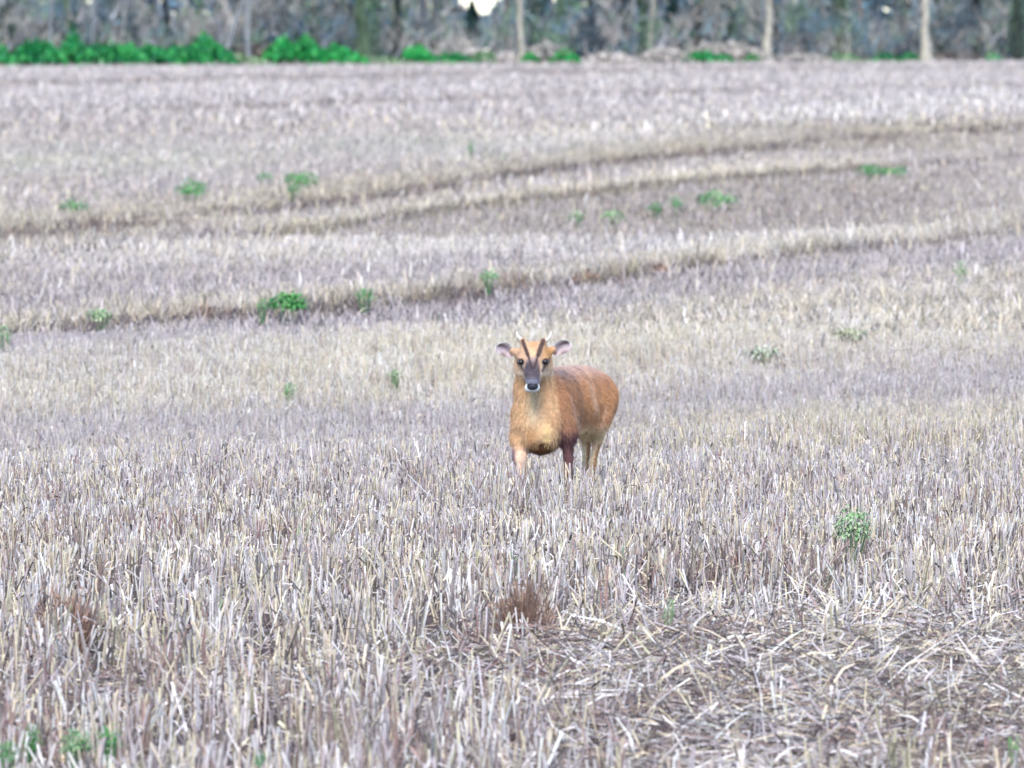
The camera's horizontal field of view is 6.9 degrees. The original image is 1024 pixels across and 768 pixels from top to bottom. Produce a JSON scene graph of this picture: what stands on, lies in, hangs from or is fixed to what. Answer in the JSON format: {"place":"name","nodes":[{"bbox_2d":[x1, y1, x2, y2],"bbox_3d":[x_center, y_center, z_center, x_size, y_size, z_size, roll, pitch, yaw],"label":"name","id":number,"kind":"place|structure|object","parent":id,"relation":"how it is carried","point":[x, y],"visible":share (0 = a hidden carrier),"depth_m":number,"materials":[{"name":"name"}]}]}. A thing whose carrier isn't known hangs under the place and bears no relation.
{"place":"outdoors","nodes":[
{"label":"outdoors","id":0,"kind":"place"},
{"bbox_2d":[367,55,413,64],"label":"bramble bush","id":1,"kind":"object","parent":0,"point":[387,59],"visible":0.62,"depth_m":269.78,"materials":[{"name":"green plant"}]},
{"bbox_2d":[0,14,1023,767],"bbox_3d":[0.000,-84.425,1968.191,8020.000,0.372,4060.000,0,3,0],"label":"ground","id":2,"kind":"structure","parent":0,"point":[474,298],"depth_m":50.57,"materials":[{"name":"soil"}]},
{"bbox_2d":[0,325,14,351],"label":"grass tuft","id":3,"kind":"object","parent":2,"relation":"on","point":[2,337],"visible":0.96,"depth_m":45.38,"materials":[{"name":"green plant"}]},
{"bbox_2d":[0,0,16,66],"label":"bare tree","id":4,"kind":"object","parent":2,"relation":"on","point":[9,28],"visible":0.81,"depth_m":262.12,"materials":[{"name":"grey plant"}]},
{"bbox_2d":[0,44,17,65],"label":"bramble bush","id":5,"kind":"object","parent":2,"relation":"on","point":[6,56],"visible":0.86,"depth_m":259.29,"materials":[{"name":"green plant"}]},
{"bbox_2d":[0,740,21,767],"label":"weed tuft","id":6,"kind":"object","parent":2,"relation":"on","point":[11,759],"visible":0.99,"depth_m":19.28,"materials":[{"name":"green plant"}]},
{"bbox_2d":[21,723,43,767],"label":"weed tuft","id":7,"kind":"object","parent":2,"relation":"on","point":[32,745],"visible":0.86,"depth_m":19.61,"materials":[{"name":"green plant"}]},
{"bbox_2d":[7,37,68,66],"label":"bramble bush","id":8,"kind":"object","parent":2,"relation":"on","point":[46,53],"visible":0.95,"depth_m":260.30,"materials":[{"name":"green plant"}]},
{"bbox_2d":[47,0,53,64],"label":"bare tree","id":9,"kind":"object","parent":2,"relation":"on","point":[50,27],"visible":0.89,"depth_m":262.36,"materials":[{"name":"grey plant"}]},
{"bbox_2d":[16,583,104,653],"bbox_3d":[-1.246,0.649,23.564,0.246,0.204,0.213,0,3,0],"label":"dead weed","id":10,"kind":"object","parent":2,"relation":"on","point":[85,623],"visible":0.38,"depth_m":23.54,"materials":[{"name":"brown plant"}]},
{"bbox_2d":[62,0,79,41],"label":"bare tree","id":11,"kind":"object","parent":2,"relation":"on","point":[66,4],"visible":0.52,"depth_m":264.79,"materials":[{"name":"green plant"}]},
{"bbox_2d":[58,197,89,211],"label":"grass tuft","id":12,"kind":"object","parent":2,"relation":"on","point":[73,205],"visible":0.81,"depth_m":76.14,"materials":[{"name":"green plant"}]},
{"bbox_2d":[57,24,90,65],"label":"bramble bush","id":13,"kind":"object","parent":2,"relation":"on","point":[72,46],"visible":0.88,"depth_m":261.32,"materials":[{"name":"green plant"}]},
{"bbox_2d":[56,728,96,767],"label":"weed tuft","id":14,"kind":"object","parent":2,"relation":"on","point":[72,747],"visible":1,"depth_m":19.52,"materials":[{"name":"green plant"}]},
{"bbox_2d":[90,0,94,64],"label":"bare tree","id":15,"kind":"object","parent":2,"relation":"on","point":[93,21],"visible":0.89,"depth_m":264.23,"materials":[{"name":"grey plant"}]},
{"bbox_2d":[84,308,114,332],"bbox_3d":[-2.326,-0.346,48.045,0.168,0.162,0.165,1,3,20],"label":"grass tuft","id":16,"kind":"object","parent":2,"relation":"on","point":[97,315],"visible":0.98,"depth_m":48.02,"materials":[{"name":"green plant"}]},
{"bbox_2d":[95,724,122,767],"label":"weed tuft","id":17,"kind":"object","parent":2,"relation":"on","point":[113,745],"visible":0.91,"depth_m":19.62,"materials":[{"name":"green plant"}]},
{"bbox_2d":[70,39,149,65],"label":"bramble bush","id":18,"kind":"object","parent":2,"relation":"on","point":[114,51],"visible":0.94,"depth_m":262.37,"materials":[{"name":"green plant"}]},
{"bbox_2d":[131,0,159,63],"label":"bare tree","id":19,"kind":"object","parent":2,"relation":"on","point":[156,6],"visible":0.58,"depth_m":268.86,"materials":[{"name":"grey plant"}]},
{"bbox_2d":[119,42,182,65],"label":"bramble bush","id":20,"kind":"object","parent":2,"relation":"on","point":[158,54],"visible":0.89,"depth_m":263.12,"materials":[{"name":"green plant"}]},
{"bbox_2d":[162,0,170,44],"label":"bare tree","id":21,"kind":"object","parent":2,"relation":"on","point":[165,8],"visible":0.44,"depth_m":272.56,"materials":[{"name":"grey plant"}]},
{"bbox_2d":[155,43,215,65],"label":"bramble bush","id":22,"kind":"object","parent":2,"relation":"on","point":[186,54],"visible":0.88,"depth_m":264.22,"materials":[{"name":"green plant"}]},
{"bbox_2d":[172,177,209,201],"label":"grass tuft","id":23,"kind":"object","parent":2,"relation":"on","point":[185,189],"visible":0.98,"depth_m":83.67,"materials":[{"name":"green plant"}]},
{"bbox_2d":[180,31,240,64],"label":"bramble bush","id":24,"kind":"object","parent":2,"relation":"on","point":[215,51],"visible":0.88,"depth_m":264.75,"materials":[{"name":"green plant"}]},
{"bbox_2d":[225,0,244,49],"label":"bare tree","id":25,"kind":"object","parent":2,"relation":"on","point":[229,42],"visible":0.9,"depth_m":266.90,"materials":[{"name":"grey plant"}]},
{"bbox_2d":[220,52,270,65],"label":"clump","id":26,"kind":"object","parent":2,"relation":"on","point":[242,59],"visible":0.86,"depth_m":265.98,"materials":[{"name":"green plant"}]},
{"bbox_2d":[245,0,250,57],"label":"bare tree","id":27,"kind":"object","parent":2,"relation":"on","point":[247,39],"visible":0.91,"depth_m":266.68,"materials":[{"name":"grey plant"}]},
{"bbox_2d":[233,39,281,64],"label":"dead grass clump","id":28,"kind":"object","parent":2,"relation":"on","point":[257,49],"visible":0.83,"depth_m":267.32,"materials":[{"name":"grey plant"}]},
{"bbox_2d":[255,298,270,323],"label":"grass tuft","id":29,"kind":"object","parent":2,"relation":"on","point":[262,317],"visible":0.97,"depth_m":49.48,"materials":[{"name":"green plant"}]},
{"bbox_2d":[275,0,294,64],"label":"bare tree","id":30,"kind":"object","parent":2,"relation":"on","point":[285,17],"visible":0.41,"depth_m":273.58,"materials":[{"name":"grey plant"}]},
{"bbox_2d":[266,290,309,323],"bbox_3d":[-1.311,-0.441,49.564,0.244,0.208,0.251,-1,3,-21],"label":"weed","id":31,"kind":"object","parent":2,"relation":"on","point":[288,298],"visible":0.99,"depth_m":49.52,"materials":[{"name":"green plant"}]},
{"bbox_2d":[283,382,299,404],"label":"grass tuft","id":32,"kind":"object","parent":2,"relation":"on","point":[289,391],"visible":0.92,"depth_m":40.27,"materials":[{"name":"green plant"}]},
{"bbox_2d":[261,33,328,64],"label":"bramble bush","id":33,"kind":"object","parent":2,"relation":"on","point":[288,51],"visible":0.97,"depth_m":267.01,"materials":[{"name":"green plant"}]},
{"bbox_2d":[282,171,319,189],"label":"grass tuft","id":34,"kind":"object","parent":2,"relation":"on","point":[300,176],"visible":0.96,"depth_m":88.35,"materials":[{"name":"green plant"}]},
{"bbox_2d":[312,0,318,44],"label":"bare tree","id":35,"kind":"object","parent":2,"relation":"on","point":[317,22],"visible":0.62,"depth_m":272.30,"materials":[{"name":"grey plant"}]},
{"bbox_2d":[299,42,371,64],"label":"bramble bush","id":36,"kind":"object","parent":2,"relation":"on","point":[336,53],"visible":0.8,"depth_m":268.30,"materials":[{"name":"green plant"}]},
{"bbox_2d":[352,288,376,312],"bbox_3d":[-0.879,-0.489,50.903,0.152,0.162,0.147,0,3,0],"label":"grass tuft","id":37,"kind":"object","parent":2,"relation":"on","point":[364,295],"visible":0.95,"depth_m":50.90,"materials":[{"name":"green plant"}]},
{"bbox_2d":[352,0,382,57],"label":"bare tree","id":38,"kind":"object","parent":2,"relation":"on","point":[363,44],"visible":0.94,"depth_m":270.96,"materials":[{"name":"grey plant"}]},
{"bbox_2d":[386,369,402,390],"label":"grass tuft","id":39,"kind":"object","parent":2,"relation":"on","point":[393,377],"visible":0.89,"depth_m":41.75,"materials":[{"name":"green plant"}]},
{"bbox_2d":[384,0,406,57],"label":"bare tree","id":40,"kind":"object","parent":2,"relation":"on","point":[398,9],"visible":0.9,"depth_m":274.67,"materials":[{"name":"grey plant"}]},
{"bbox_2d":[401,43,434,64],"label":"bramble bush","id":41,"kind":"object","parent":2,"relation":"on","point":[419,53],"visible":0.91,"depth_m":270.82,"materials":[{"name":"green plant"}]},
{"bbox_2d":[429,0,442,49],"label":"bare tree","id":42,"kind":"object","parent":2,"relation":"on","point":[435,4],"visible":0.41,"depth_m":279.01,"materials":[{"name":"grey plant"}]},
{"bbox_2d":[422,51,477,63],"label":"bramble bush","id":43,"kind":"object","parent":2,"relation":"on","point":[453,57],"visible":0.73,"depth_m":271.40,"materials":[{"name":"green plant"}]},
{"bbox_2d":[431,46,498,62],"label":"dead grass clump","id":44,"kind":"object","parent":2,"relation":"on","point":[463,50],"visible":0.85,"depth_m":273.22,"materials":[{"name":"beige plant"}]},
{"bbox_2d":[462,0,480,41],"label":"evergreen tree","id":45,"kind":"object","parent":2,"relation":"on","point":[471,16],"visible":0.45,"depth_m":293.80,"materials":[{"name":"green plant"}]},
{"bbox_2d":[472,50,497,63],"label":"bramble bush","id":46,"kind":"object","parent":2,"relation":"on","point":[486,56],"visible":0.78,"depth_m":272.48,"materials":[{"name":"green plant"}]},
{"bbox_2d":[478,268,499,293],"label":"grass tuft","id":47,"kind":"object","parent":2,"relation":"on","point":[491,276],"visible":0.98,"depth_m":53.10,"materials":[{"name":"green plant"}]},
{"bbox_2d":[0,0,1010,29],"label":"distant hedge","id":48,"kind":"object","parent":2,"relation":"on","point":[172,4],"visible":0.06,"depth_m":762.64,"materials":[{"name":"plant"}]},
{"bbox_2d":[492,50,519,63],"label":"dead grass clump","id":49,"kind":"object","parent":2,"relation":"on","point":[507,56],"visible":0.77,"depth_m":274.05,"materials":[{"name":"beige plant"}]},
{"bbox_2d":[504,0,511,61],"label":"bare tree","id":50,"kind":"object","parent":2,"relation":"on","point":[506,5],"visible":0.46,"depth_m":280.77,"materials":[{"name":"grey plant"}]},
{"bbox_2d":[0,331,1023,767],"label":"straw litter","id":51,"kind":"object","parent":2,"relation":"on","point":[708,723],"visible":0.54,"depth_m":22.11,"materials":[{"name":"beige plant"}]},
{"bbox_2d":[0,318,1023,767],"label":"stubble","id":52,"kind":"object","parent":2,"relation":"on","point":[88,462],"visible":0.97,"depth_m":28.74,"materials":[{"name":"beige plant"}]},
{"bbox_2d":[0,56,1023,363],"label":"stubble","id":53,"kind":"object","parent":2,"relation":"on","point":[726,102],"visible":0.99,"depth_m":88.90,"materials":[{"name":"beige plant"}]},
{"bbox_2d":[0,0,1023,64],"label":"wood","id":54,"kind":"object","parent":2,"relation":"on","point":[608,33],"visible":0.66,"depth_m":281.96,"materials":[{"name":"grey plant"}]},
{"bbox_2d":[517,0,525,58],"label":"bare tree","id":55,"kind":"object","parent":2,"relation":"on","point":[520,30],"visible":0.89,"depth_m":274.30,"materials":[{"name":"beige plant"}]},
{"bbox_2d":[484,573,565,648],"bbox_3d":[0.023,0.635,23.744,0.222,0.227,0.234,-2,3,-34],"label":"dead weed","id":56,"kind":"object","parent":2,"relation":"on","point":[531,608],"visible":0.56,"depth_m":23.71,"materials":[{"name":"brown plant"}]},
{"bbox_2d":[519,52,539,63],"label":"bramble bush","id":57,"kind":"object","parent":2,"relation":"on","point":[533,57],"visible":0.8,"depth_m":273.92,"materials":[{"name":"green plant"}]},
{"bbox_2d":[525,0,541,62],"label":"bare tree","id":58,"kind":"object","parent":2,"relation":"on","point":[533,12],"visible":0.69,"depth_m":278.70,"materials":[{"name":"grey plant"}]},
{"bbox_2d":[514,38,574,62],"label":"dead grass clump","id":59,"kind":"object","parent":2,"relation":"on","point":[543,53],"visible":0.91,"depth_m":275.56,"materials":[{"name":"beige plant"}]},
{"bbox_2d":[495,331,619,502],"bbox_3d":[0.188,0.118,30.676,0.276,0.632,0.789,1,3,25],"label":"deer","id":60,"kind":"object","parent":2,"relation":"on","point":[564,408],"visible":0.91,"depth_m":30.47},
{"bbox_2d":[555,0,569,46],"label":"bare tree","id":61,"kind":"object","parent":2,"relation":"on","point":[559,3],"visible":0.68,"depth_m":280.51,"materials":[{"name":"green plant"}]},
{"bbox_2d":[545,46,581,63],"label":"bramble bush","id":62,"kind":"object","parent":2,"relation":"on","point":[568,56],"visible":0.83,"depth_m":274.97,"materials":[{"name":"green plant"}]},
{"bbox_2d":[566,211,585,227],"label":"grass tuft","id":63,"kind":"object","parent":2,"relation":"on","point":[577,214],"visible":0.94,"depth_m":68.24,"materials":[{"name":"green plant"}]},
{"bbox_2d":[573,268,598,281],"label":"dead weed","id":64,"kind":"object","parent":2,"relation":"on","point":[589,274],"visible":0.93,"depth_m":55.23,"materials":[{"name":"brown plant"}]},
{"bbox_2d":[587,0,596,57],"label":"bare tree","id":65,"kind":"object","parent":2,"relation":"on","point":[590,2],"visible":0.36,"depth_m":284.44,"materials":[{"name":"grey plant"}]},
{"bbox_2d":[581,51,639,63],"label":"dead grass clump","id":66,"kind":"object","parent":2,"relation":"on","point":[616,56],"visible":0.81,"depth_m":277.29,"materials":[{"name":"beige plant"}]},
{"bbox_2d":[598,209,625,224],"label":"grass tuft","id":67,"kind":"object","parent":2,"relation":"on","point":[610,215],"visible":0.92,"depth_m":69.29,"materials":[{"name":"green plant"}]},
{"bbox_2d":[630,0,637,57],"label":"bare tree","id":68,"kind":"object","parent":2,"relation":"on","point":[635,33],"visible":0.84,"depth_m":280.70,"materials":[{"name":"grey plant"}]},
{"bbox_2d":[630,0,650,55],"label":"bare tree","id":69,"kind":"object","parent":2,"relation":"on","point":[642,5],"visible":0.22,"depth_m":285.70,"materials":[{"name":"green plant"}]},
{"bbox_2d":[648,0,654,61],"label":"bare tree","id":70,"kind":"object","parent":2,"relation":"on","point":[653,11],"visible":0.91,"depth_m":281.21,"materials":[{"name":"grey plant"}]},
{"bbox_2d":[639,261,669,272],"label":"dead weed","id":71,"kind":"object","parent":2,"relation":"on","point":[660,269],"visible":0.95,"depth_m":56.79,"materials":[{"name":"brown plant"}]},
{"bbox_2d":[636,46,695,62],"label":"dead grass clump","id":72,"kind":"object","parent":2,"relation":"on","point":[673,53],"visible":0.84,"depth_m":279.01,"materials":[{"name":"beige plant"}]},
{"bbox_2d":[663,597,675,640],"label":"weed tuft","id":73,"kind":"object","parent":2,"relation":"on","point":[672,608],"visible":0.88,"depth_m":23.74,"materials":[{"name":"green plant"}]},
{"bbox_2d":[663,0,683,55],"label":"evergreen tree","id":74,"kind":"object","parent":2,"relation":"on","point":[673,6],"visible":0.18,"depth_m":303.69,"materials":[{"name":"green plant"}]},
{"bbox_2d":[695,0,701,47],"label":"bare tree","id":75,"kind":"object","parent":2,"relation":"on","point":[697,27],"visible":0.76,"depth_m":283.40,"materials":[{"name":"grey plant"}]},
{"bbox_2d":[679,50,734,62],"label":"bramble bush","id":76,"kind":"object","parent":2,"relation":"on","point":[701,56],"visible":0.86,"depth_m":278.87,"materials":[{"name":"green plant"}]},
{"bbox_2d":[694,190,741,211],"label":"grass tuft","id":77,"kind":"object","parent":2,"relation":"on","point":[719,196],"visible":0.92,"depth_m":83.72,"materials":[{"name":"green plant"}]},
{"bbox_2d":[687,40,770,62],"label":"dead grass clump","id":78,"kind":"object","parent":2,"relation":"on","point":[735,50],"visible":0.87,"depth_m":280.85,"materials":[{"name":"beige plant"}]},
{"bbox_2d":[725,0,746,60],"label":"bare tree","id":79,"kind":"object","parent":2,"relation":"on","point":[732,29],"visible":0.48,"depth_m":286.73,"materials":[{"name":"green plant"}]},
{"bbox_2d":[742,52,762,62],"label":"bramble bush","id":80,"kind":"object","parent":2,"relation":"on","point":[752,57],"visible":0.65,"depth_m":280.25,"materials":[{"name":"green plant"}]},
{"bbox_2d":[743,345,779,369],"bbox_3d":[1.302,-0.125,44.402,0.214,0.157,0.214,0,3,0],"label":"grass tuft","id":81,"kind":"object","parent":2,"relation":"on","point":[763,352],"visible":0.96,"depth_m":44.37,"materials":[{"name":"green plant"}]},
{"bbox_2d":[763,0,773,61],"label":"bare tree","id":82,"kind":"object","parent":2,"relation":"on","point":[768,30],"visible":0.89,"depth_m":281.78,"materials":[{"name":"beige plant"}]},
{"bbox_2d":[772,0,780,55],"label":"bare tree","id":83,"kind":"object","parent":2,"relation":"on","point":[775,27],"visible":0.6,"depth_m":286.83,"materials":[{"name":"grey plant"}]},
{"bbox_2d":[773,52,834,62],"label":"dead grass clump","id":84,"kind":"object","parent":2,"relation":"on","point":[803,57],"visible":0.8,"depth_m":283.00,"materials":[{"name":"beige plant"}]},
{"bbox_2d":[801,0,816,53],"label":"bare tree","id":85,"kind":"object","parent":2,"relation":"on","point":[812,3],"visible":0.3,"depth_m":290.71,"materials":[{"name":"grey plant"}]},
{"bbox_2d":[826,0,846,55],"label":"bare tree","id":86,"kind":"object","parent":2,"relation":"on","point":[840,4],"visible":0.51,"depth_m":289.70,"materials":[{"name":"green plant"}]},
{"bbox_2d":[829,53,866,61],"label":"bramble bush","id":87,"kind":"object","parent":2,"relation":"on","point":[837,57],"visible":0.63,"depth_m":283.36,"materials":[{"name":"green plant"}]},
{"bbox_2d":[830,326,868,346],"bbox_3d":[1.833,-0.238,46.339,0.234,0.158,0.223,-2,3,-41],"label":"grass tuft","id":88,"kind":"object","parent":2,"relation":"on","point":[844,333],"visible":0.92,"depth_m":46.28,"materials":[{"name":"green plant"}]},
{"bbox_2d":[832,505,873,564],"bbox_3d":[1.089,0.488,27.275,0.141,0.206,0.134,0,3,0],"label":"weed tuft","id":89,"kind":"object","parent":2,"relation":"on","point":[850,529],"visible":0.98,"depth_m":27.25,"materials":[{"name":"green plant"}]},
{"bbox_2d":[858,0,865,60],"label":"bare tree","id":90,"kind":"object","parent":2,"relation":"on","point":[860,4],"visible":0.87,"depth_m":288.54,"materials":[{"name":"grey plant"}]},
{"bbox_2d":[856,164,881,179],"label":"grass tuft","id":91,"kind":"object","parent":2,"relation":"on","point":[869,170],"visible":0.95,"depth_m":96.89,"materials":[{"name":"green plant"}]},
{"bbox_2d":[867,52,904,61],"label":"bramble bush","id":92,"kind":"object","parent":2,"relation":"on","point":[890,57],"visible":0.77,"depth_m":284.75,"materials":[{"name":"green plant"}]},
{"bbox_2d":[874,166,910,179],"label":"grass tuft","id":93,"kind":"object","parent":2,"relation":"on","point":[887,169],"visible":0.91,"depth_m":97.67,"materials":[{"name":"green plant"}]},
{"bbox_2d":[865,0,933,61],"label":"bare tree","id":94,"kind":"object","parent":2,"relation":"on","point":[926,53],"visible":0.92,"depth_m":285.09,"materials":[{"name":"beige plant"}]},
{"bbox_2d":[885,0,913,55],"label":"bare tree","id":95,"kind":"object","parent":2,"relation":"on","point":[896,5],"visible":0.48,"depth_m":293.33,"materials":[{"name":"grey plant"}]},
{"bbox_2d":[901,52,921,61],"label":"bramble bush","id":96,"kind":"object","parent":2,"relation":"on","point":[909,55],"visible":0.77,"depth_m":285.08,"materials":[{"name":"green plant"}]},
{"bbox_2d":[930,0,951,51],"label":"bare tree","id":97,"kind":"object","parent":2,"relation":"on","point":[939,47],"visible":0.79,"depth_m":291.03,"materials":[{"name":"grey plant"}]},
{"bbox_2d":[933,48,985,61],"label":"dead grass clump","id":98,"kind":"object","parent":2,"relation":"on","point":[957,55],"visible":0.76,"depth_m":287.89,"materials":[{"name":"grey plant"}]},
{"bbox_2d":[953,261,968,284],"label":"grass tuft","id":99,"kind":"object","parent":2,"relation":"on","point":[961,271],"visible":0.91,"depth_m":55.31,"materials":[{"name":"green plant"}]},
{"bbox_2d":[954,0,981,55],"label":"bare tree","id":100,"kind":"object","parent":2,"relation":"on","point":[977,2],"visible":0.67,"depth_m":293.02,"materials":[{"name":"grey plant"}]},
{"bbox_2d":[992,0,1008,59],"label":"bare tree","id":101,"kind":"object","parent":2,"relation":"on","point":[997,46],"visible":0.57,"depth_m":293.88,"materials":[{"name":"grey plant"}]},
{"bbox_2d":[1005,734,1020,767],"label":"weed tuft","id":102,"kind":"object","parent":2,"relation":"on","point":[1015,746],"visible":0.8,"depth_m":19.63,"materials":[{"name":"green plant"}]},
{"bbox_2d":[1004,0,1023,60],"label":"bare tree","id":103,"kind":"object","parent":2,"relation":"on","point":[1017,50],"visible":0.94,"depth_m":290.56,"materials":[{"name":"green plant"}]},
{"bbox_2d":[86,0,961,13],"label":"sky","id":104,"kind":"structure","parent":0,"point":[483,6],"materials":[{"name":"white"}]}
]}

